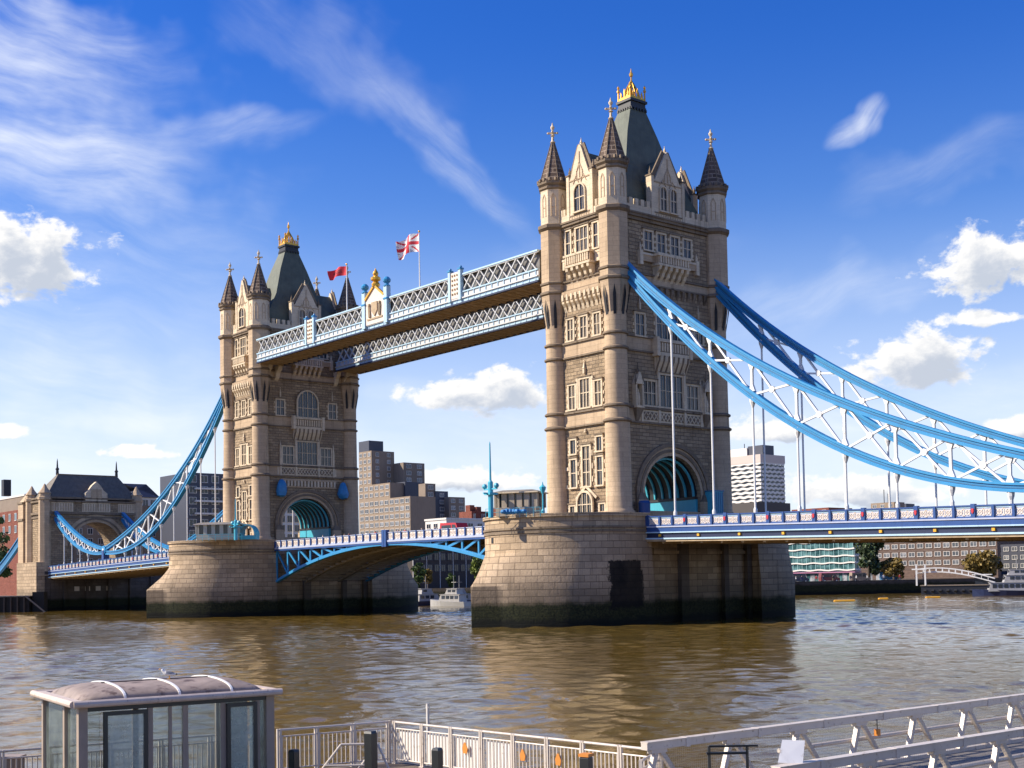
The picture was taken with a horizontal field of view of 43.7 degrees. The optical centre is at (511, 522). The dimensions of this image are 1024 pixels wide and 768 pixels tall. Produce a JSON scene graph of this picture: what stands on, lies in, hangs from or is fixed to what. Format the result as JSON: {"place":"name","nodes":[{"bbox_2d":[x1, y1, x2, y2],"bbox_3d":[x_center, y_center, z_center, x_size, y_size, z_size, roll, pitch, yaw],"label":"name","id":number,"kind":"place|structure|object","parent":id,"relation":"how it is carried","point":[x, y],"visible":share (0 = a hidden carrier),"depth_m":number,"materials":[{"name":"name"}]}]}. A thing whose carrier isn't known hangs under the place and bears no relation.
{"place":"outdoors","nodes":[
{"label":"outdoors","id":0,"kind":"place"},
{"bbox_2d":[142,505,159,553],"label":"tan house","id":1,"kind":"structure","parent":0,"point":[156,535],"depth_m":353.13,"materials":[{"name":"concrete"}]},
{"bbox_2d":[359,440,464,537],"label":"apartment block","id":2,"kind":"structure","parent":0,"point":[395,497],"depth_m":440.40,"materials":[{"name":"beige concrete"}]},
{"bbox_2d":[459,505,495,517],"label":"brick house","id":3,"kind":"structure","parent":0,"point":[471,511],"depth_m":351.38,"materials":[{"name":"red brick"}]},
{"bbox_2d":[0,593,1023,767],"bbox_3d":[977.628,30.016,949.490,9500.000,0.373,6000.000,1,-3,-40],"label":"river water","id":4,"kind":"structure","parent":0,"point":[820,657],"depth_m":70.78,"materials":[{"name":"liquid"}]},
{"bbox_2d":[0,592,47,612],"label":"jetty","id":5,"kind":"object","parent":4,"relation":"in","point":[36,602],"visible":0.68,"depth_m":268.06,"materials":[{"name":"grey concrete"}]},
{"bbox_2d":[146,539,417,617],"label":"bridge pier","id":6,"kind":"structure","parent":4,"relation":"in","point":[217,578],"depth_m":199.96,"materials":[{"name":"stone"}]},
{"bbox_2d":[48,552,168,578],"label":"side span","id":7,"kind":"object","parent":6,"relation":"on","point":[146,565],"visible":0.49,"depth_m":253.96,"materials":[{"name":"metal"}]},
{"bbox_2d":[189,522,259,540],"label":"control cabin","id":8,"kind":"object","parent":6,"relation":"on","point":[209,531],"visible":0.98,"depth_m":194.64,"materials":[{"name":"grey metal"}]},
{"bbox_2d":[229,499,241,539],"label":"signal mast","id":9,"kind":"object","parent":6,"relation":"on","point":[235,522],"visible":1,"depth_m":191.86,"materials":[{"name":"metal"}]},
{"bbox_2d":[218,222,359,540],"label":"bridge tower","id":10,"kind":"structure","parent":6,"relation":"on","point":[293,426],"depth_m":212.41,"materials":[{"name":"stone"}]},
{"bbox_2d":[54,396,222,563],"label":"suspension chain","id":11,"kind":"object","parent":10,"relation":"hanging from","point":[208,433],"visible":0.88,"depth_m":236.78,"materials":[{"name":"blue paint"}]},
{"bbox_2d":[121,510,293,554],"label":"suspension chain","id":12,"kind":"object","parent":10,"relation":"hanging from","point":[125,519],"visible":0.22,"depth_m":275.44,"materials":[{"name":"blue paint"}]},
{"bbox_2d":[239,335,247,354],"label":"window","id":13,"kind":"structure","parent":10,"relation":"in","point":[243,340],"depth_m":211.39,"materials":[{"name":"glass"}]},
{"bbox_2d":[240,442,247,465],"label":"window","id":14,"kind":"structure","parent":10,"relation":"in","point":[243,445],"depth_m":210.57,"materials":[{"name":"glass"}]},
{"bbox_2d":[241,489,247,520],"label":"window","id":15,"kind":"structure","parent":10,"relation":"in","point":[244,492],"depth_m":210.11,"materials":[{"name":"glass"}]},
{"bbox_2d":[274,397,285,415],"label":"window","id":16,"kind":"structure","parent":10,"relation":"in","point":[280,409],"depth_m":209.03,"materials":[{"name":"glass"}]},
{"bbox_2d":[276,479,286,496],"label":"wrapped lamp","id":17,"kind":"object","parent":10,"relation":"attached to","point":[281,489],"visible":1,"depth_m":207.04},
{"bbox_2d":[281,444,295,464],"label":"window","id":18,"kind":"structure","parent":10,"relation":"in","point":[288,451],"depth_m":209.65,"materials":[{"name":"glass"}]},
{"bbox_2d":[296,440,318,465],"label":"window","id":19,"kind":"structure","parent":10,"relation":"in","point":[307,450],"depth_m":211.94,"materials":[{"name":"glass"}]},
{"bbox_2d":[296,390,319,418],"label":"window","id":20,"kind":"structure","parent":10,"relation":"in","point":[307,402],"depth_m":211.96,"materials":[{"name":"glass"}]},
{"bbox_2d":[320,446,332,466],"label":"window","id":21,"kind":"structure","parent":10,"relation":"in","point":[325,452],"depth_m":214.25,"materials":[{"name":"glass"}]},
{"bbox_2d":[326,402,337,419],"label":"window","id":22,"kind":"structure","parent":10,"relation":"in","point":[331,407],"depth_m":215.35,"materials":[{"name":"glass"}]},
{"bbox_2d":[337,482,348,499],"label":"wrapped lamp","id":23,"kind":"object","parent":10,"relation":"attached to","point":[343,493],"visible":1,"depth_m":214.51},
{"bbox_2d":[256,249,541,365],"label":"walkway","id":24,"kind":"structure","parent":10,"relation":"attached to","point":[378,314],"depth_m":174.96,"materials":[{"name":"white metal"}]},
{"bbox_2d":[346,263,347,309],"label":"flagpole","id":25,"kind":"object","parent":24,"relation":"on","point":[346,289],"visible":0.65,"depth_m":189.33,"materials":[{"name":"metal"}]},
{"bbox_2d":[327,266,345,280],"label":"flag","id":26,"kind":"object","parent":25,"relation":"attached to","point":[339,271],"visible":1,"depth_m":190.20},
{"bbox_2d":[418,230,420,286],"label":"flagpole","id":27,"kind":"object","parent":24,"relation":"on","point":[419,259],"visible":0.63,"depth_m":175.14,"materials":[{"name":"metal"}]},
{"bbox_2d":[396,234,418,259],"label":"flag","id":28,"kind":"object","parent":27,"relation":"attached to","point":[409,243],"visible":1,"depth_m":176.03,"materials":[{"name":"fabric"}]},
{"bbox_2d":[335,295,545,373],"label":"walkway","id":29,"kind":"structure","parent":10,"relation":"attached to","point":[517,318],"depth_m":192.27,"materials":[{"name":"white metal"}]},
{"bbox_2d":[274,530,447,582],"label":"bascule leaf","id":30,"kind":"object","parent":6,"relation":"attached to","point":[362,552],"visible":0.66,"depth_m":196.97,"materials":[{"name":"metal"}]},
{"bbox_2d":[328,761,431,767],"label":"pontoon","id":31,"kind":"object","parent":4,"relation":"on","point":[398,765],"depth_m":34.18,"materials":[{"name":"grey wood"}]},
{"bbox_2d":[1,754,25,767],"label":"service box","id":32,"kind":"object","parent":31,"relation":"on","point":[14,761],"visible":0.53,"depth_m":30.80,"materials":[{"name":"grey metal"}]},
{"bbox_2d":[0,731,249,767],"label":"railing","id":33,"kind":"object","parent":31,"relation":"on","point":[209,743],"visible":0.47,"depth_m":31.64,"materials":[{"name":"white metal"}]},
{"bbox_2d":[30,675,282,767],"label":"ferry shelter","id":34,"kind":"object","parent":31,"relation":"on","point":[64,734],"visible":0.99,"depth_m":27.36,"materials":[{"name":"paint"}]},
{"bbox_2d":[103,709,147,767],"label":"door","id":35,"kind":"structure","parent":34,"relation":"in","point":[106,753],"depth_m":26.13,"materials":[{"name":"grey glass"}]},
{"bbox_2d":[226,701,257,767],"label":"door","id":36,"kind":"structure","parent":34,"relation":"in","point":[254,704],"depth_m":27.53,"materials":[{"name":"grey metal"}]},
{"bbox_2d":[288,749,299,767],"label":"bollard","id":37,"kind":"object","parent":31,"relation":"on","point":[293,758],"visible":1,"depth_m":28.43,"materials":[{"name":"metal"}]},
{"bbox_2d":[276,720,390,767],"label":"railing","id":38,"kind":"object","parent":31,"relation":"on","point":[352,731],"visible":0.85,"depth_m":33.89,"materials":[{"name":"white metal"}]},
{"bbox_2d":[322,743,388,767],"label":"boarding frame","id":39,"kind":"object","parent":31,"relation":"on","point":[351,744],"visible":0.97,"depth_m":31.36,"materials":[{"name":"white metal"}]},
{"bbox_2d":[364,730,377,767],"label":"bollard","id":40,"kind":"object","parent":31,"relation":"on","point":[370,748],"visible":1,"depth_m":27.41,"materials":[{"name":"metal"}]},
{"bbox_2d":[431,747,442,767],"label":"bollard","id":41,"kind":"object","parent":31,"relation":"on","point":[437,756],"visible":1,"depth_m":26.93,"materials":[{"name":"metal"}]},
{"bbox_2d":[391,721,662,767],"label":"railing","id":42,"kind":"object","parent":31,"relation":"on","point":[469,753],"visible":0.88,"depth_m":32.22,"materials":[{"name":"white metal"}]},
{"bbox_2d":[578,752,593,767],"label":"bollard","id":43,"kind":"object","parent":31,"relation":"on","point":[585,759],"visible":1,"depth_m":25.43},
{"bbox_2d":[706,744,757,767],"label":"folding barrier","id":44,"kind":"object","parent":31,"relation":"on","point":[709,753],"visible":1,"depth_m":23.48,"materials":[{"name":"metal"}]},
{"bbox_2d":[778,740,804,763],"bbox_3d":[5.141,4.940,23.417,0.570,1.884,0.340,-1,-3,0],"label":"information board","id":45,"kind":"object","parent":31,"relation":"on","point":[791,751],"visible":1,"depth_m":23.43,"materials":[{"name":"white paint"}]},
{"bbox_2d":[640,693,1023,767],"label":"gangway","id":46,"kind":"object","parent":31,"relation":"on","point":[1003,748],"visible":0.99,"depth_m":29.47,"materials":[{"name":"white metal"}]},
{"bbox_2d":[418,576,438,605],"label":"boat","id":47,"kind":"object","parent":4,"relation":"on","point":[425,595],"visible":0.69,"depth_m":261.14,"materials":[{"name":"white metal"}]},
{"bbox_2d":[430,576,470,606],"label":"boat","id":48,"kind":"object","parent":4,"relation":"on","point":[453,596],"visible":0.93,"depth_m":249.28,"materials":[{"name":"white metal"}]},
{"bbox_2d":[471,512,795,627],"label":"bridge pier","id":49,"kind":"structure","parent":4,"relation":"in","point":[567,569],"depth_m":136.47,"materials":[{"name":"stone"}]},
{"bbox_2d":[384,526,484,558],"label":"bascule leaf","id":50,"kind":"object","parent":49,"relation":"attached to","point":[464,541],"visible":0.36,"depth_m":168.59,"materials":[{"name":"metal"}]},
{"bbox_2d":[440,523,472,535],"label":"van","id":51,"kind":"object","parent":50,"relation":"on","point":[450,525],"visible":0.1,"depth_m":172.03,"materials":[{"name":"red paint"}]},
{"bbox_2d":[482,442,498,517],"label":"signal mast","id":52,"kind":"object","parent":49,"relation":"on","point":[490,493],"visible":1,"depth_m":136.89,"materials":[{"name":"metal"}]},
{"bbox_2d":[487,489,547,517],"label":"control cabin","id":53,"kind":"object","parent":49,"relation":"on","point":[529,501],"visible":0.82,"depth_m":137.73,"materials":[{"name":"grey glass"}]},
{"bbox_2d":[537,70,733,515],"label":"bridge tower","id":54,"kind":"structure","parent":49,"relation":"on","point":[619,202],"depth_m":148.81,"materials":[{"name":"stone"}]},
{"bbox_2d":[563,227,573,255],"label":"window","id":55,"kind":"structure","parent":54,"relation":"in","point":[568,234],"depth_m":149.90,"materials":[{"name":"stone"}]},
{"bbox_2d":[564,315,576,342],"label":"window","id":56,"kind":"structure","parent":54,"relation":"in","point":[570,323],"depth_m":149.28,"materials":[{"name":"stone"}]},
{"bbox_2d":[566,382,576,411],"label":"window","id":57,"kind":"structure","parent":54,"relation":"in","point":[571,387],"depth_m":148.99,"materials":[{"name":"stone"}]},
{"bbox_2d":[567,437,578,455],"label":"window","id":58,"kind":"structure","parent":54,"relation":"in","point":[573,443],"depth_m":148.66,"materials":[{"name":"stone"}]},
{"bbox_2d":[568,456,578,488],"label":"window","id":59,"kind":"structure","parent":54,"relation":"in","point":[573,464],"depth_m":148.55,"materials":[{"name":"stone"}]},
{"bbox_2d":[573,221,590,251],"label":"window","id":60,"kind":"structure","parent":54,"relation":"in","point":[582,238],"depth_m":148.08,"materials":[{"name":"stone"}]},
{"bbox_2d":[577,312,589,339],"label":"window","id":61,"kind":"structure","parent":54,"relation":"in","point":[583,318],"depth_m":147.54,"materials":[{"name":"stone"}]},
{"bbox_2d":[577,374,591,409],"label":"window","id":62,"kind":"structure","parent":54,"relation":"in","point":[584,387],"depth_m":147.32,"materials":[{"name":"stone"}]},
{"bbox_2d":[576,490,593,511],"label":"window","id":63,"kind":"structure","parent":54,"relation":"in","point":[584,500],"depth_m":146.43,"materials":[{"name":"stone"}]},
{"bbox_2d":[579,442,593,487],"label":"window","id":64,"kind":"structure","parent":54,"relation":"in","point":[586,452],"depth_m":146.86,"materials":[{"name":"stone"}]},
{"bbox_2d":[590,218,598,249],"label":"window","id":65,"kind":"structure","parent":54,"relation":"in","point":[595,224],"depth_m":146.36,"materials":[{"name":"stone"}]},
{"bbox_2d":[591,309,602,336],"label":"window","id":66,"kind":"structure","parent":54,"relation":"in","point":[597,315],"depth_m":145.82,"materials":[{"name":"stone"}]},
{"bbox_2d":[591,376,604,406],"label":"window","id":67,"kind":"structure","parent":54,"relation":"in","point":[598,383],"depth_m":145.50,"materials":[{"name":"stone"}]},
{"bbox_2d":[593,433,604,452],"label":"window","id":68,"kind":"structure","parent":54,"relation":"in","point":[599,443],"depth_m":145.25,"materials":[{"name":"stone"}]},
{"bbox_2d":[593,453,605,486],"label":"window","id":69,"kind":"structure","parent":54,"relation":"in","point":[599,461],"depth_m":145.18,"materials":[{"name":"stone"}]},
{"bbox_2d":[632,310,647,337],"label":"window","id":70,"kind":"structure","parent":54,"relation":"in","point":[639,323],"depth_m":145.79,"materials":[{"name":"stone"}]},
{"bbox_2d":[641,227,654,252],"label":"window","id":71,"kind":"structure","parent":54,"relation":"in","point":[647,239],"depth_m":147.29,"materials":[{"name":"stone"}]},
{"bbox_2d":[642,377,658,407],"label":"window","id":72,"kind":"structure","parent":54,"relation":"in","point":[650,384],"depth_m":146.46,"materials":[{"name":"stone"}]},
{"bbox_2d":[654,230,667,253],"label":"window","id":73,"kind":"structure","parent":54,"relation":"in","point":[660,237],"depth_m":148.66,"materials":[{"name":"glass"}]},
{"bbox_2d":[653,306,685,341],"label":"window","id":74,"kind":"structure","parent":54,"relation":"in","point":[661,330],"depth_m":148.33,"materials":[{"name":"glass"}]},
{"bbox_2d":[659,371,685,410],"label":"window","id":75,"kind":"structure","parent":54,"relation":"in","point":[665,377],"depth_m":148.66,"materials":[{"name":"glass"}]},
{"bbox_2d":[668,233,680,256],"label":"window","id":76,"kind":"structure","parent":54,"relation":"in","point":[674,240],"depth_m":150.12,"materials":[{"name":"glass"}]},
{"bbox_2d":[681,236,693,260],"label":"window","id":77,"kind":"structure","parent":54,"relation":"in","point":[686,242],"depth_m":151.52,"materials":[{"name":"glass"}]},
{"bbox_2d":[686,382,700,411],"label":"window","id":78,"kind":"structure","parent":54,"relation":"in","point":[692,389],"depth_m":151.00,"materials":[{"name":"glass"}]},
{"bbox_2d":[627,261,1023,516],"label":"suspension chain","id":79,"kind":"object","parent":54,"relation":"hanging from","point":[651,295],"visible":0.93,"depth_m":123.46,"materials":[{"name":"blue paint"}]},
{"bbox_2d":[714,278,1023,511],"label":"suspension chain","id":80,"kind":"object","parent":54,"relation":"hanging from","point":[740,310],"visible":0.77,"depth_m":137.60,"materials":[{"name":"blue paint"}]},
{"bbox_2d":[638,500,649,512],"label":"barrel","id":81,"kind":"object","parent":49,"relation":"on","point":[644,505],"visible":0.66,"depth_m":142.67,"materials":[{"name":"blue paint"}]},
{"bbox_2d":[704,490,723,516],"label":"hoarding","id":82,"kind":"object","parent":49,"relation":"on","point":[718,500],"visible":0.59,"depth_m":150.78,"materials":[{"name":"teal paint"}]},
{"bbox_2d":[645,503,1023,543],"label":"side span","id":83,"kind":"object","parent":49,"relation":"on","point":[976,523],"visible":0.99,"depth_m":119.14,"materials":[{"name":"metal"}]},
{"bbox_2d":[912,564,994,593],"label":"landing stage","id":84,"kind":"object","parent":4,"relation":"on","point":[982,581],"visible":0.93,"depth_m":289.48,"materials":[{"name":"white metal"}]},
{"bbox_2d":[972,560,1023,595],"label":"boat","id":85,"kind":"object","parent":4,"relation":"on","point":[1011,583],"visible":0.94,"depth_m":259.63,"materials":[{"name":"white paint"}]},
{"bbox_2d":[0,0,1023,512],"label":"sky","id":86,"kind":"structure","parent":0,"point":[869,154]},
{"bbox_2d":[730,444,789,515],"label":"tower hotel","id":87,"kind":"structure","parent":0,"point":[742,477],"depth_m":807.91,"materials":[{"name":"white concrete"},{"name":"dark glass"},{"name":"grey concrete"}]},
{"bbox_2d":[871,502,904,511],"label":"distant building","id":88,"kind":"structure","parent":0,"point":[882,505],"depth_m":624.48,"materials":[{"name":"beige concrete"}]},
{"bbox_3d":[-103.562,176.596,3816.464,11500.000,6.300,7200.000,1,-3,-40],"label":"far bank ground","id":89,"kind":"structure","parent":0,"visible":0},
{"bbox_2d":[0,517,12,577],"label":"tree","id":90,"kind":"object","parent":89,"relation":"on","point":[6,572],"visible":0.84,"depth_m":317.92,"materials":[{"name":"green plant"}]},
{"bbox_2d":[0,479,25,595],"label":"red brick flats","id":91,"kind":"structure","parent":89,"relation":"on","point":[9,515],"depth_m":357.42,"materials":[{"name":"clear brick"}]},
{"bbox_2d":[71,525,103,562],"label":"tan flats","id":92,"kind":"structure","parent":89,"relation":"on","point":[90,533],"depth_m":354.04,"materials":[{"name":"grey concrete"}]},
{"bbox_2d":[17,459,161,610],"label":"gatehouse","id":93,"kind":"object","parent":89,"relation":"on","point":[99,503],"visible":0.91,"depth_m":283.63,"materials":[{"name":"stone"}]},
{"bbox_2d":[0,538,17,573],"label":"anchor chain","id":94,"kind":"object","parent":93,"relation":"attached to","point":[8,557],"visible":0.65,"depth_m":296.30,"materials":[{"name":"metal"}]},
{"bbox_2d":[123,483,158,505],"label":"hipped office","id":95,"kind":"structure","parent":89,"relation":"on","point":[150,496],"depth_m":385.10,"materials":[{"name":"white concrete"}]},
{"bbox_2d":[160,472,222,550],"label":"balcony flats","id":96,"kind":"structure","parent":89,"relation":"on","point":[208,498],"depth_m":338.25,"materials":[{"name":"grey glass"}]},
{"bbox_2d":[283,508,299,536],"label":"white flats","id":97,"kind":"structure","parent":89,"relation":"on","point":[287,522],"depth_m":333.14,"materials":[{"name":"concrete"}]},
{"bbox_2d":[410,562,426,588],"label":"tree","id":98,"kind":"object","parent":89,"relation":"on","point":[418,577],"visible":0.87,"depth_m":311.79,"materials":[{"name":"green plant"}]},
{"bbox_2d":[407,550,474,587],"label":"warehouse","id":99,"kind":"structure","parent":89,"relation":"on","point":[441,565],"depth_m":328.38,"materials":[{"name":"brick"}]},
{"bbox_2d":[424,518,484,536],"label":"riverside pavilion","id":100,"kind":"structure","parent":89,"relation":"on","point":[436,522],"depth_m":334.56,"materials":[{"name":"white concrete"}]},
{"bbox_2d":[470,557,483,579],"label":"tree","id":101,"kind":"object","parent":89,"relation":"on","point":[476,564],"visible":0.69,"depth_m":310.85,"materials":[{"name":"green plant"}]},
{"bbox_2d":[419,578,1002,597],"bbox_3d":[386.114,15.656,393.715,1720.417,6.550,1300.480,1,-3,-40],"label":"embankment wall","id":102,"kind":"structure","parent":89,"relation":"on","point":[852,587],"depth_m":310.10,"materials":[{"name":"stone"}]},
{"bbox_2d":[818,573,839,580],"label":"van","id":103,"kind":"object","parent":89,"relation":"on","point":[828,577],"visible":0.67,"depth_m":316.11,"materials":[{"name":"red paint"}]},
{"bbox_2d":[788,543,879,581],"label":"glass office","id":104,"kind":"structure","parent":89,"relation":"on","point":[811,561],"depth_m":342.65,"materials":[{"name":"teal glass"}]},
{"bbox_2d":[853,543,884,576],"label":"tree","id":105,"kind":"object","parent":89,"relation":"on","point":[868,559],"visible":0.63,"depth_m":318.04,"materials":[{"name":"green plant"}]},
{"bbox_2d":[879,557,904,579],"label":"tree","id":106,"kind":"object","parent":89,"relation":"on","point":[891,566],"visible":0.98,"depth_m":315.80,"materials":[{"name":"green plant"}]},
{"bbox_2d":[859,541,1001,579],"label":"brick flats","id":107,"kind":"structure","parent":89,"relation":"on","point":[939,554],"depth_m":379.79,"materials":[{"name":"brown brick"}]},
{"bbox_2d":[961,550,1003,576],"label":"tree","id":108,"kind":"object","parent":89,"relation":"on","point":[985,562],"visible":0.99,"depth_m":319.95,"materials":[{"name":"green plant"}]},
{"bbox_2d":[1000,544,1023,577],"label":"dark office","id":109,"kind":"structure","parent":89,"relation":"on","point":[1011,554],"depth_m":379.73,"materials":[{"name":"grey concrete"}]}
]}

